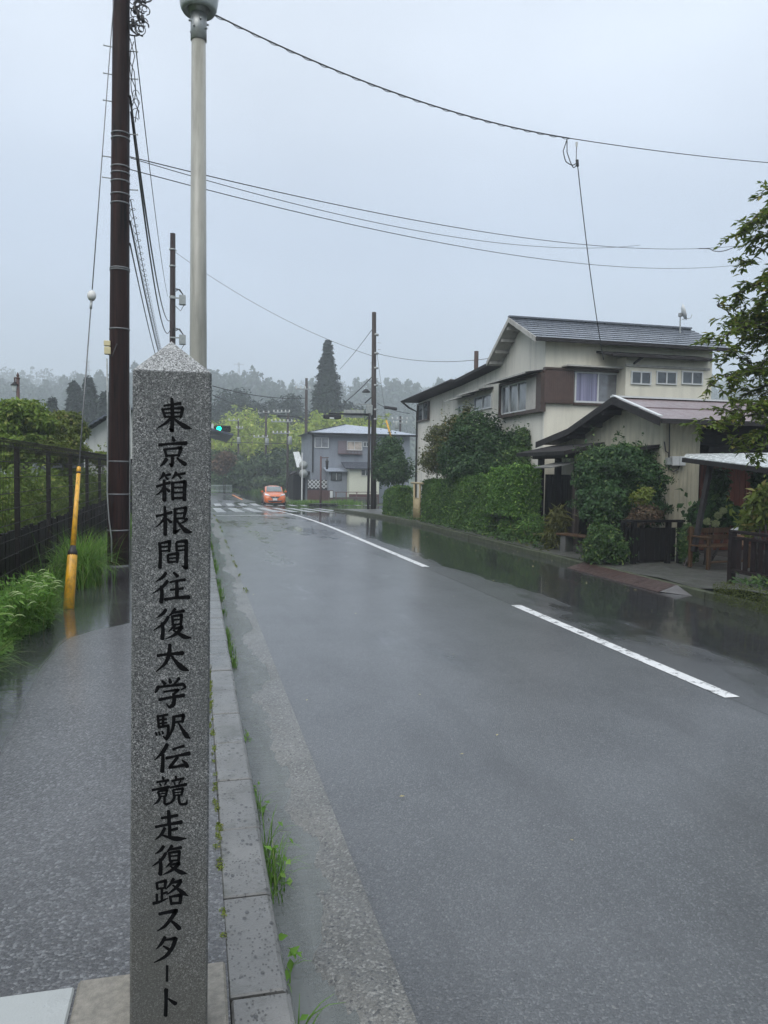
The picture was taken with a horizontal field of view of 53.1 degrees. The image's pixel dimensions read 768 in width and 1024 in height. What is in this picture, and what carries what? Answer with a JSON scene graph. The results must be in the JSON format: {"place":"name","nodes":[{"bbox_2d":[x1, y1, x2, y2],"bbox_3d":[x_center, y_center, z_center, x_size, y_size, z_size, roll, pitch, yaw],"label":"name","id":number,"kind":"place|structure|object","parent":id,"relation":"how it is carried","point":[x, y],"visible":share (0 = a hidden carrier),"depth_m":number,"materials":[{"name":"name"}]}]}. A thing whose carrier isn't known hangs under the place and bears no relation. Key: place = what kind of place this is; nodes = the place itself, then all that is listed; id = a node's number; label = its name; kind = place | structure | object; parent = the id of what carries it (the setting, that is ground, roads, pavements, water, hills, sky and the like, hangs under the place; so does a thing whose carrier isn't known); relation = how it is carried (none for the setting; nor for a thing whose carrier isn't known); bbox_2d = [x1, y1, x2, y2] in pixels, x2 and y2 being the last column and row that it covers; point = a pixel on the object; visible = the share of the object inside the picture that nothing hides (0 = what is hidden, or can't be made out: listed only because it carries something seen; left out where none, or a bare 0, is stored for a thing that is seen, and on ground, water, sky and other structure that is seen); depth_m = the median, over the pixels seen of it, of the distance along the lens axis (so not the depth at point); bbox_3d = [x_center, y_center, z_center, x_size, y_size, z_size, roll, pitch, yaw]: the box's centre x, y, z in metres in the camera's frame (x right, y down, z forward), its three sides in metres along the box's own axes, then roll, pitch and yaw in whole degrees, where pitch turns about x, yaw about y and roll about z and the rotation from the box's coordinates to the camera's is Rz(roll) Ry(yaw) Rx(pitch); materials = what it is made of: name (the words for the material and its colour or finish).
{"place":"outdoors","nodes":[
{"label":"outdoors","id":0,"kind":"place"},
{"bbox_2d":[30,509,131,596],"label":"verge grass","id":1,"kind":"structure","parent":0,"point":[105,552],"depth_m":14.96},
{"bbox_2d":[0,530,230,1023],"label":"sidewalk","id":2,"kind":"structure","parent":0,"point":[65,772],"depth_m":3.73,"materials":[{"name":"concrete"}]},
{"bbox_2d":[30,527,131,590],"bbox_3d":[-4.514,0.618,11.562,1.970,0.937,2.366,0,3,-14],"label":"grass clump","id":3,"kind":"object","parent":2,"relation":"on","point":[89,571],"visible":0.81,"depth_m":11.27,"materials":[{"name":"plant"}]},
{"bbox_2d":[102,0,151,566],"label":"utility pole","id":4,"kind":"object","parent":2,"relation":"on","point":[117,350],"visible":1,"depth_m":13.37,"materials":[{"name":"brown wood"}]},
{"bbox_2d":[63,0,113,608],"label":"stay wire","id":5,"kind":"object","parent":4,"relation":"attached to","point":[70,577],"visible":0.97,"depth_m":9.89,"materials":[{"name":"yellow metal"}]},
{"bbox_2d":[130,199,160,349],"bbox_3d":[-8.256,-6.379,28.290,0.118,0.881,30.788,0,3,-14],"label":"overhead cable","id":6,"kind":"object","parent":4,"relation":"attached to","point":[144,273],"visible":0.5,"depth_m":17.54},
{"bbox_2d":[129,95,169,320],"bbox_3d":[-8.191,-8.762,28.174,0.040,2.359,30.786,0,3,-14],"label":"overhead cable","id":7,"kind":"object","parent":4,"relation":"attached to","point":[146,211],"visible":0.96,"depth_m":18.31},
{"bbox_2d":[130,111,169,333],"bbox_3d":[-8.189,-8.208,28.205,0.040,2.476,30.788,0,3,-14],"label":"overhead cable","id":8,"kind":"object","parent":4,"relation":"attached to","point":[134,139],"visible":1,"depth_m":16.92,"materials":[{"name":"rubber"}]},
{"bbox_2d":[134,35,167,295],"bbox_3d":[-8.201,-10.148,28.094,0.020,2.166,30.785,0,3,-15],"label":"overhead cable","id":9,"kind":"object","parent":4,"relation":"attached to","point":[147,146],"visible":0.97,"depth_m":17.43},
{"bbox_2d":[130,158,637,247],"bbox_3d":[2.627,-8.120,21.188,0.014,3.304,21.142,3,4,41],"label":"service cable","id":10,"kind":"object","parent":4,"relation":"attached to","point":[344,215],"visible":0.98,"depth_m":17.03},
{"bbox_2d":[215,15,569,138],"bbox_3d":[-0.140,-8.787,15.129,9.278,1.255,0.053,0,3,-23],"label":"service cable","id":11,"kind":"object","parent":4,"relation":"attached to","point":[384,89],"visible":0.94,"depth_m":15.19,"materials":[{"name":"rubber"}]},
{"bbox_2d":[570,138,767,162],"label":"service cable","id":12,"kind":"object","parent":11,"relation":"attached to","point":[667,152],"visible":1,"depth_m":18.20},
{"bbox_2d":[563,140,603,359],"bbox_3d":[4.836,-6.032,18.035,0.283,4.556,2.505,3,4,39],"label":"drop wire","id":13,"kind":"object","parent":12,"relation":"hanging from","point":[577,160],"visible":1,"depth_m":17.46,"materials":[{"name":"black rubber"}]},
{"bbox_2d":[130,156,749,248],"bbox_3d":[6.005,-9.028,23.686,0.018,4.913,29.480,4,4,45],"label":"service cable","id":14,"kind":"object","parent":4,"relation":"attached to","point":[380,213],"visible":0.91,"depth_m":17.35,"materials":[{"name":"rubber"}]},
{"bbox_2d":[130,169,757,268],"bbox_3d":[6.150,-8.523,23.693,29.650,4.340,0.016,-2,4,-45],"label":"service cable","id":15,"kind":"object","parent":4,"relation":"attached to","point":[398,234],"visible":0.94,"depth_m":17.60,"materials":[{"name":"rubber"}]},
{"bbox_2d":[130,341,211,1023],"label":"stone monument","id":16,"kind":"object","parent":2,"relation":"on","point":[171,550],"visible":1,"depth_m":2.19,"materials":[{"name":"grey stone"}]},
{"bbox_2d":[179,0,218,668],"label":"street lamp","id":17,"kind":"object","parent":2,"relation":"on","point":[199,13],"visible":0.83,"depth_m":6.42,"materials":[{"name":"grey metal"}]},
{"bbox_2d":[209,669,226,937],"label":"joint moss","id":18,"kind":"object","parent":2,"relation":"on","point":[218,823],"visible":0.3,"depth_m":3.76,"materials":[{"name":"green plant"}]},
{"bbox_2d":[211,439,237,487],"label":"shrub","id":19,"kind":"object","parent":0,"point":[224,461],"visible":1,"depth_m":87.41,"materials":[{"name":"green plant"}]},
{"bbox_2d":[0,0,767,394],"label":"sky","id":20,"kind":"structure","parent":0,"point":[676,76],"materials":[{"name":"grey"}]},
{"bbox_2d":[1,414,767,601],"bbox_3d":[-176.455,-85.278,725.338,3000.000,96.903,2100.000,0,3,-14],"label":"ground","id":21,"kind":"structure","parent":0,"point":[411,486],"depth_m":63.11,"materials":[{"name":"concrete"}]},
{"bbox_2d":[0,396,59,473],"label":"maple tree","id":22,"kind":"object","parent":21,"relation":"on","point":[30,420],"visible":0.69,"depth_m":19.47,"materials":[{"name":"green plant"}]},
{"bbox_2d":[64,380,81,480],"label":"cedar tree","id":23,"kind":"object","parent":21,"relation":"on","point":[74,391],"visible":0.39,"depth_m":103.88,"materials":[{"name":"green plant"}]},
{"bbox_2d":[74,375,99,469],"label":"cedar tree","id":24,"kind":"object","parent":21,"relation":"on","point":[90,407],"visible":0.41,"depth_m":103.64,"materials":[{"name":"green plant"}]},
{"bbox_2d":[91,390,108,422],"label":"cedar tree","id":25,"kind":"object","parent":21,"relation":"on","point":[101,401],"visible":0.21,"depth_m":98.81,"materials":[{"name":"green plant"}]},
{"bbox_2d":[84,407,233,475],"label":"white building","id":26,"kind":"structure","parent":21,"relation":"on","point":[98,428],"depth_m":31.55,"materials":[{"name":"paint"}]},
{"bbox_2d":[169,233,185,348],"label":"utility pole","id":27,"kind":"object","parent":21,"relation":"on","point":[182,301],"visible":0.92,"depth_m":42.86,"materials":[{"name":"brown wood"}]},
{"bbox_2d":[211,388,240,440],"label":"tree","id":28,"kind":"object","parent":21,"relation":"on","point":[217,412],"visible":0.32,"depth_m":148.18,"materials":[{"name":"green plant"}]},
{"bbox_2d":[225,387,251,411],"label":"tree","id":29,"kind":"object","parent":21,"relation":"on","point":[240,402],"visible":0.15,"depth_m":153.51,"materials":[{"name":"green plant"}]},
{"bbox_2d":[210,551,295,1023],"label":"kerb","id":30,"kind":"structure","parent":21,"relation":"on","point":[258,989],"depth_m":3.31,"materials":[{"name":"concrete"}]},
{"bbox_2d":[211,446,300,492],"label":"bank thicket","id":31,"kind":"object","parent":21,"relation":"on","point":[261,470],"visible":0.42,"depth_m":93.45,"materials":[{"name":"green plant"}]},
{"bbox_2d":[242,398,271,438],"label":"tree","id":32,"kind":"object","parent":21,"relation":"on","point":[258,406],"visible":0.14,"depth_m":148.71,"materials":[{"name":"green plant"}]},
{"bbox_2d":[271,410,291,496],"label":"utility pole","id":33,"kind":"object","parent":21,"relation":"on","point":[289,440],"visible":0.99,"depth_m":83.58,"materials":[{"name":"grey wood"}]},
{"bbox_2d":[276,393,304,429],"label":"tree","id":34,"kind":"object","parent":21,"relation":"on","point":[293,406],"visible":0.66,"depth_m":153.00,"materials":[{"name":"green plant"}]},
{"bbox_2d":[278,378,310,432],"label":"utility pole","id":35,"kind":"object","parent":21,"relation":"on","point":[306,388],"visible":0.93,"depth_m":73.50,"materials":[{"name":"concrete"}]},
{"bbox_2d":[288,452,304,499],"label":"roadside shed","id":36,"kind":"structure","parent":21,"relation":"on","point":[294,486],"depth_m":72.13,"materials":[{"name":"metal"}]},
{"bbox_2d":[211,404,391,460],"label":"bamboo grove","id":37,"kind":"object","parent":21,"relation":"on","point":[251,443],"visible":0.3,"depth_m":105.67,"materials":[{"name":"green plant"}]},
{"bbox_2d":[211,512,417,1023],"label":"gutter","id":38,"kind":"object","parent":21,"relation":"on","point":[352,961],"visible":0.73,"depth_m":3.77,"materials":[{"name":"concrete"}]},
{"bbox_2d":[211,536,238,667],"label":"kerb grass","id":39,"kind":"structure","parent":38,"relation":"on","point":[233,660],"depth_m":9.04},
{"bbox_2d":[211,518,336,1023],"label":"gutter water","id":40,"kind":"structure","parent":38,"relation":"on","point":[312,988],"depth_m":3.72,"materials":[{"name":"liquid"}]},
{"bbox_2d":[256,802,305,903],"bbox_3d":[-0.526,1.633,3.627,0.339,0.247,0.800,0,3,-14],"label":"kerb weed","id":41,"kind":"object","parent":38,"relation":"on","point":[281,874],"visible":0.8,"depth_m":3.60,"materials":[{"name":"green plant"}]},
{"bbox_2d":[278,933,306,992],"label":"kerb weed","id":42,"kind":"object","parent":38,"relation":"on","point":[292,952],"visible":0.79,"depth_m":2.93,"materials":[{"name":"green plant"}]},
{"bbox_2d":[308,339,348,425],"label":"cedar tree","id":43,"kind":"object","parent":21,"relation":"on","point":[326,393],"visible":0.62,"depth_m":132.95,"materials":[{"name":"green plant"}]},
{"bbox_2d":[323,410,370,508],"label":"traffic signal","id":44,"kind":"object","parent":21,"relation":"on","point":[354,413],"visible":0.95,"depth_m":44.30,"materials":[{"name":"metal"}]},
{"bbox_2d":[295,424,417,502],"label":"grey house","id":45,"kind":"structure","parent":21,"relation":"on","point":[337,445],"depth_m":68.83,"materials":[{"name":"blue"}]},
{"bbox_2d":[341,462,378,503],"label":"outbuilding","id":46,"kind":"structure","parent":21,"relation":"on","point":[357,477],"depth_m":67.19,"materials":[{"name":"beige"}]},
{"bbox_2d":[0,360,767,478],"bbox_3d":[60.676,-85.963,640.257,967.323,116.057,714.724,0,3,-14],"label":"hill forest","id":47,"kind":"object","parent":21,"relation":"on","point":[395,392],"visible":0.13,"depth_m":399.63,"materials":[{"name":"plant"}]},
{"bbox_2d":[334,508,767,614],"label":"kerb","id":48,"kind":"structure","parent":21,"relation":"on","point":[700,593],"depth_m":17.37,"materials":[{"name":"concrete"}]},
{"bbox_2d":[712,581,767,613],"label":"kerb moss","id":49,"kind":"object","parent":48,"relation":"on","point":[738,593],"visible":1,"depth_m":11.20,"materials":[{"name":"green plant"}]},
{"bbox_2d":[211,493,767,1023],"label":"road","id":50,"kind":"structure","parent":0,"point":[495,893],"depth_m":5.05,"materials":[{"name":"asphalt"}]},
{"bbox_2d":[261,485,286,504],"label":"car","id":51,"kind":"object","parent":50,"relation":"on","point":[273,494],"visible":1,"depth_m":60.50,"materials":[{"name":"orange paint"}]},
{"bbox_2d":[279,511,428,566],"bbox_3d":[-2.466,0.522,28.665,0.150,0.340,27.500,0,3,-14],"label":"line","id":52,"kind":"object","parent":50,"relation":"on","point":[398,555],"visible":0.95,"depth_m":19.86,"materials":[{"name":"white paint"}]},
{"bbox_2d":[512,605,738,696],"bbox_3d":[2.431,1.456,8.776,0.150,0.002,4.581,0,3,-14],"label":"line","id":53,"kind":"object","parent":50,"relation":"on","point":[697,682],"visible":1,"depth_m":7.97,"materials":[{"name":"white paint"}]},
{"bbox_2d":[567,562,691,595],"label":"kerb ramp","id":54,"kind":"structure","parent":50,"relation":"on","point":[634,580],"depth_m":13.72,"materials":[{"name":"concrete"}]},
{"bbox_2d":[344,509,767,593],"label":"sidewalk","id":55,"kind":"structure","parent":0,"point":[698,575],"depth_m":14.86,"materials":[{"name":"concrete"}]},
{"bbox_2d":[356,312,396,508],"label":"utility pole","id":56,"kind":"object","parent":55,"relation":"on","point":[371,408],"visible":0.97,"depth_m":44.59,"materials":[{"name":"brown wood"}]},
{"bbox_2d":[369,429,414,488],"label":"shrub","id":57,"kind":"object","parent":55,"relation":"on","point":[391,463],"visible":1,"depth_m":40.17,"materials":[{"name":"green plant"}]},
{"bbox_2d":[381,484,412,515],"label":"hedge","id":58,"kind":"object","parent":55,"relation":"on","point":[397,498],"visible":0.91,"depth_m":32.46,"materials":[{"name":"green plant"}]},
{"bbox_2d":[411,482,423,520],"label":"gate post","id":59,"kind":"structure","parent":55,"relation":"on","point":[416,506],"depth_m":29.32,"materials":[{"name":"beige concrete"}]},
{"bbox_2d":[412,394,472,478],"bbox_3d":[2.054,-1.873,27.638,2.109,4.610,2.595,0,3,-14],"label":"shrub","id":60,"kind":"object","parent":55,"relation":"on","point":[437,433],"visible":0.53,"depth_m":27.36,"materials":[{"name":"green plant"}]},
{"bbox_2d":[418,472,499,534],"bbox_3d":[2.550,-0.394,25.811,1.089,1.966,7.233,0,3,-14],"label":"hedge","id":61,"kind":"object","parent":55,"relation":"on","point":[458,502],"visible":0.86,"depth_m":24.68,"materials":[{"name":"green plant"}]},
{"bbox_2d":[384,511,543,547],"bbox_3d":[1.910,0.413,26.427,0.506,0.379,16.380,0,3,-14],"label":"ground cover","id":62,"kind":"object","parent":55,"relation":"on","point":[433,521],"visible":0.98,"depth_m":24.11,"materials":[{"name":"green plant"}]},
{"bbox_2d":[430,404,519,490],"bbox_3d":[3.541,-1.546,25.815,3.572,4.204,3.756,0,3,-14],"label":"shrub","id":63,"kind":"object","parent":55,"relation":"on","point":[474,446],"visible":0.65,"depth_m":25.25,"materials":[{"name":"green plant"}]},
{"bbox_2d":[496,414,532,466],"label":"shrub","id":64,"kind":"object","parent":55,"relation":"on","point":[521,438],"visible":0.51,"depth_m":23.96,"materials":[{"name":"green plant"}]},
{"bbox_2d":[486,460,543,538],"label":"hedge","id":65,"kind":"object","parent":55,"relation":"on","point":[515,491],"visible":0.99,"depth_m":20.55,"materials":[{"name":"green plant"}]},
{"bbox_2d":[493,507,545,542],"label":"shrub","id":66,"kind":"object","parent":55,"relation":"on","point":[535,525],"visible":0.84,"depth_m":20.18,"materials":[{"name":"green plant"}]},
{"bbox_2d":[510,503,581,550],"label":"day lily","id":67,"kind":"object","parent":55,"relation":"on","point":[557,517],"visible":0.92,"depth_m":18.46,"materials":[{"name":"green plant"}]},
{"bbox_2d":[516,442,604,545],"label":"entrance gate","id":68,"kind":"structure","parent":55,"relation":"on","point":[559,488],"depth_m":20.36,"materials":[{"name":"brown wood"}]},
{"bbox_2d":[556,532,588,551],"bbox_3d":[4.473,0.738,17.602,0.340,0.440,1.240,-1,3,-28],"label":"plank bench","id":69,"kind":"object","parent":55,"relation":"on","point":[566,541],"visible":0.49,"depth_m":17.88,"materials":[{"name":"concrete"}]},
{"bbox_2d":[576,511,637,564],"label":"shrub","id":70,"kind":"object","parent":55,"relation":"on","point":[606,543],"visible":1,"depth_m":15.38,"materials":[{"name":"green plant"}]},
{"bbox_2d":[565,425,653,531],"bbox_3d":[5.234,-0.478,17.623,1.738,2.954,1.666,3,4,36],"label":"shrub","id":71,"kind":"object","parent":55,"relation":"on","point":[584,455],"visible":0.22,"depth_m":17.38,"materials":[{"name":"green plant"}]},
{"bbox_2d":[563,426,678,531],"bbox_3d":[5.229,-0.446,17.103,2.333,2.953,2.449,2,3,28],"label":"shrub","id":72,"kind":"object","parent":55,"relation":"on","point":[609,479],"visible":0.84,"depth_m":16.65,"materials":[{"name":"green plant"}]},
{"bbox_2d":[624,481,661,533],"bbox_3d":[5.399,0.210,16.258,0.586,1.715,0.952,-2,4,-43],"label":"nandina","id":73,"kind":"object","parent":55,"relation":"on","point":[646,493],"visible":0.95,"depth_m":16.14,"materials":[{"name":"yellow plant"}]},
{"bbox_2d":[625,495,674,527],"bbox_3d":[5.476,0.365,16.170,0.898,1.434,0.976,-2,4,-44],"label":"nandina","id":74,"kind":"object","parent":55,"relation":"on","point":[650,514],"visible":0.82,"depth_m":15.98,"materials":[{"name":"red plant"}]},
{"bbox_2d":[535,395,767,554],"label":"house","id":75,"kind":"structure","parent":55,"relation":"on","point":[657,421],"depth_m":17.66,"materials":[{"name":"paint"}]},
{"bbox_2d":[620,520,685,563],"bbox_3d":[5.453,0.644,15.797,1.443,0.984,0.330,0,3,-14],"label":"board fence","id":76,"kind":"object","parent":55,"relation":"on","point":[652,544],"visible":0.84,"depth_m":15.71,"materials":[{"name":"wood"}]},
{"bbox_2d":[670,515,700,565],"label":"shrub","id":77,"kind":"object","parent":55,"relation":"on","point":[682,544],"visible":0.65,"depth_m":15.52,"materials":[{"name":"green plant"}]},
{"bbox_2d":[668,488,744,564],"bbox_3d":[7.007,0.311,15.959,1.903,1.601,1.627,3,4,39],"label":"hydrangea","id":78,"kind":"object","parent":55,"relation":"on","point":[725,520],"visible":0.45,"depth_m":15.76,"materials":[{"name":"green plant"}]},
{"bbox_2d":[687,525,750,569],"bbox_3d":[6.596,0.689,15.082,1.190,0.800,0.545,-1,3,-24],"label":"garden bench","id":79,"kind":"object","parent":55,"relation":"on","point":[708,546],"visible":0.67,"depth_m":15.05,"materials":[{"name":"wood"}]},
{"bbox_2d":[679,180,767,468],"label":"cherry tree","id":80,"kind":"object","parent":55,"relation":"on","point":[741,324],"visible":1,"depth_m":10.80,"materials":[{"name":"green plant"}]},
{"bbox_2d":[682,453,767,551],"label":"awning","id":81,"kind":"object","parent":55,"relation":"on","point":[739,461],"visible":0.93,"depth_m":14.99,"materials":[{"name":"metal"}]},
{"bbox_2d":[725,457,767,573],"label":"shrub","id":82,"kind":"object","parent":55,"relation":"on","point":[753,515],"visible":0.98,"depth_m":12.88,"materials":[{"name":"green plant"}]},
{"bbox_2d":[727,530,767,583],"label":"slat fence","id":83,"kind":"object","parent":55,"relation":"on","point":[734,553],"visible":0.94,"depth_m":12.58,"materials":[{"name":"wood"}]},
{"bbox_2d":[729,571,767,589],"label":"ground cover","id":84,"kind":"object","parent":55,"relation":"on","point":[755,581],"visible":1,"depth_m":11.71,"materials":[{"name":"green plant"}]},
{"bbox_2d":[742,470,767,488],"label":"shrub","id":85,"kind":"object","parent":55,"relation":"on","point":[755,479],"visible":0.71,"depth_m":14.73,"materials":[{"name":"green plant"}]},
{"bbox_2d":[411,509,764,559],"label":"yard","id":86,"kind":"structure","parent":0,"point":[723,553],"depth_m":18.20,"materials":[{"name":"soil"}]},
{"bbox_2d":[400,315,729,520],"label":"house","id":87,"kind":"structure","parent":86,"relation":"on","point":[543,377],"depth_m":23.58,"materials":[{"name":"beige paint"}]},
{"bbox_2d":[417,401,429,421],"bbox_3d":[1.793,-4.584,35.213,0.090,0.841,1.848,0,3,-14],"label":"window","id":88,"kind":"structure","parent":87,"relation":"in","point":[423,409],"depth_m":35.16,"materials":[{"name":"grey glass"}]},
{"bbox_2d":[474,393,492,410],"bbox_3d":[3.594,-3.974,27.875,0.060,0.526,1.738,0,3,-14],"label":"window","id":89,"kind":"structure","parent":87,"relation":"in","point":[485,401],"depth_m":27.74,"materials":[{"name":"white glass"}]},
{"bbox_2d":[501,380,525,414],"bbox_3d":[4.250,-3.702,24.968,0.070,0.970,2.158,0,3,-14],"label":"window","id":90,"kind":"structure","parent":87,"relation":"in","point":[513,396],"depth_m":25.06,"materials":[{"name":"white glass"}]},
{"bbox_2d":[574,371,616,402],"bbox_3d":[6.511,-3.784,23.395,1.569,0.942,0.070,0,3,-14],"label":"window","id":91,"kind":"structure","parent":87,"relation":"in","point":[589,387],"depth_m":23.36,"materials":[{"name":"purple glass"}]},
{"bbox_2d":[630,371,651,384],"bbox_3d":[7.740,-4.035,23.124,0.679,0.400,0.050,0,3,-14],"label":"window","id":92,"kind":"structure","parent":87,"relation":"in","point":[637,377],"depth_m":23.11,"materials":[{"name":"white glass"}]},
{"bbox_2d":[656,371,676,384],"bbox_3d":[8.581,-4.070,23.326,0.702,0.404,0.050,0,3,-14],"label":"window","id":93,"kind":"structure","parent":87,"relation":"in","point":[662,377],"depth_m":23.31,"materials":[{"name":"white glass"}]},
{"bbox_2d":[681,371,702,384],"bbox_3d":[9.442,-4.106,23.534,0.737,0.407,0.050,0,3,-14],"label":"window","id":94,"kind":"structure","parent":87,"relation":"in","point":[687,377],"depth_m":23.52,"materials":[{"name":"white glass"}]},
{"bbox_2d":[698,434,767,549],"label":"annex","id":95,"kind":"object","parent":86,"relation":"on","point":[711,443],"visible":0.24,"depth_m":18.66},
{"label":"verge","id":96,"kind":"structure","parent":0,"visible":0},
{"bbox_2d":[0,562,71,678],"bbox_3d":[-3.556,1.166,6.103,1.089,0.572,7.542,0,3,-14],"label":"verge weeds","id":97,"kind":"object","parent":96,"relation":"on","point":[4,611],"visible":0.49,"depth_m":8.06,"materials":[{"name":"green plant"}]},
{"bbox_2d":[2,569,63,617],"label":"seed heads","id":98,"kind":"object","parent":97,"relation":"on","point":[34,586],"visible":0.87,"depth_m":8.13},
{"bbox_2d":[0,451,83,533],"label":"shrub","id":99,"kind":"object","parent":96,"relation":"on","point":[40,483],"visible":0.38,"depth_m":13.94,"materials":[{"name":"green plant"}]},
{"bbox_2d":[24,409,93,474],"bbox_3d":[-8.859,-1.014,21.038,1.730,3.774,3.440,0,3,-14],"label":"maple tree","id":100,"kind":"object","parent":96,"relation":"on","point":[68,430],"visible":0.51,"depth_m":20.85,"materials":[{"name":"green plant"}]},
{"bbox_2d":[0,437,131,594],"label":"fence","id":101,"kind":"object","parent":96,"relation":"on","point":[43,521],"visible":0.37,"depth_m":11.96,"materials":[{"name":"brown metal"}]},
{"bbox_2d":[0,495,131,595],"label":"board wall","id":102,"kind":"structure","parent":96,"relation":"on","point":[31,543],"depth_m":11.97,"materials":[{"name":"wood"}]},
{"bbox_2d":[30,460,130,509],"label":"shrub","id":103,"kind":"object","parent":96,"relation":"on","point":[90,490],"visible":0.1,"depth_m":20.99,"materials":[{"name":"green plant"}]},
{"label":"traffic island","id":104,"kind":"structure","parent":0,"visible":0},
{"bbox_2d":[307,490,332,501],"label":"road fence","id":105,"kind":"object","parent":104,"relation":"on","point":[313,495],"visible":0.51,"depth_m":64.03,"materials":[{"name":"red paint"}]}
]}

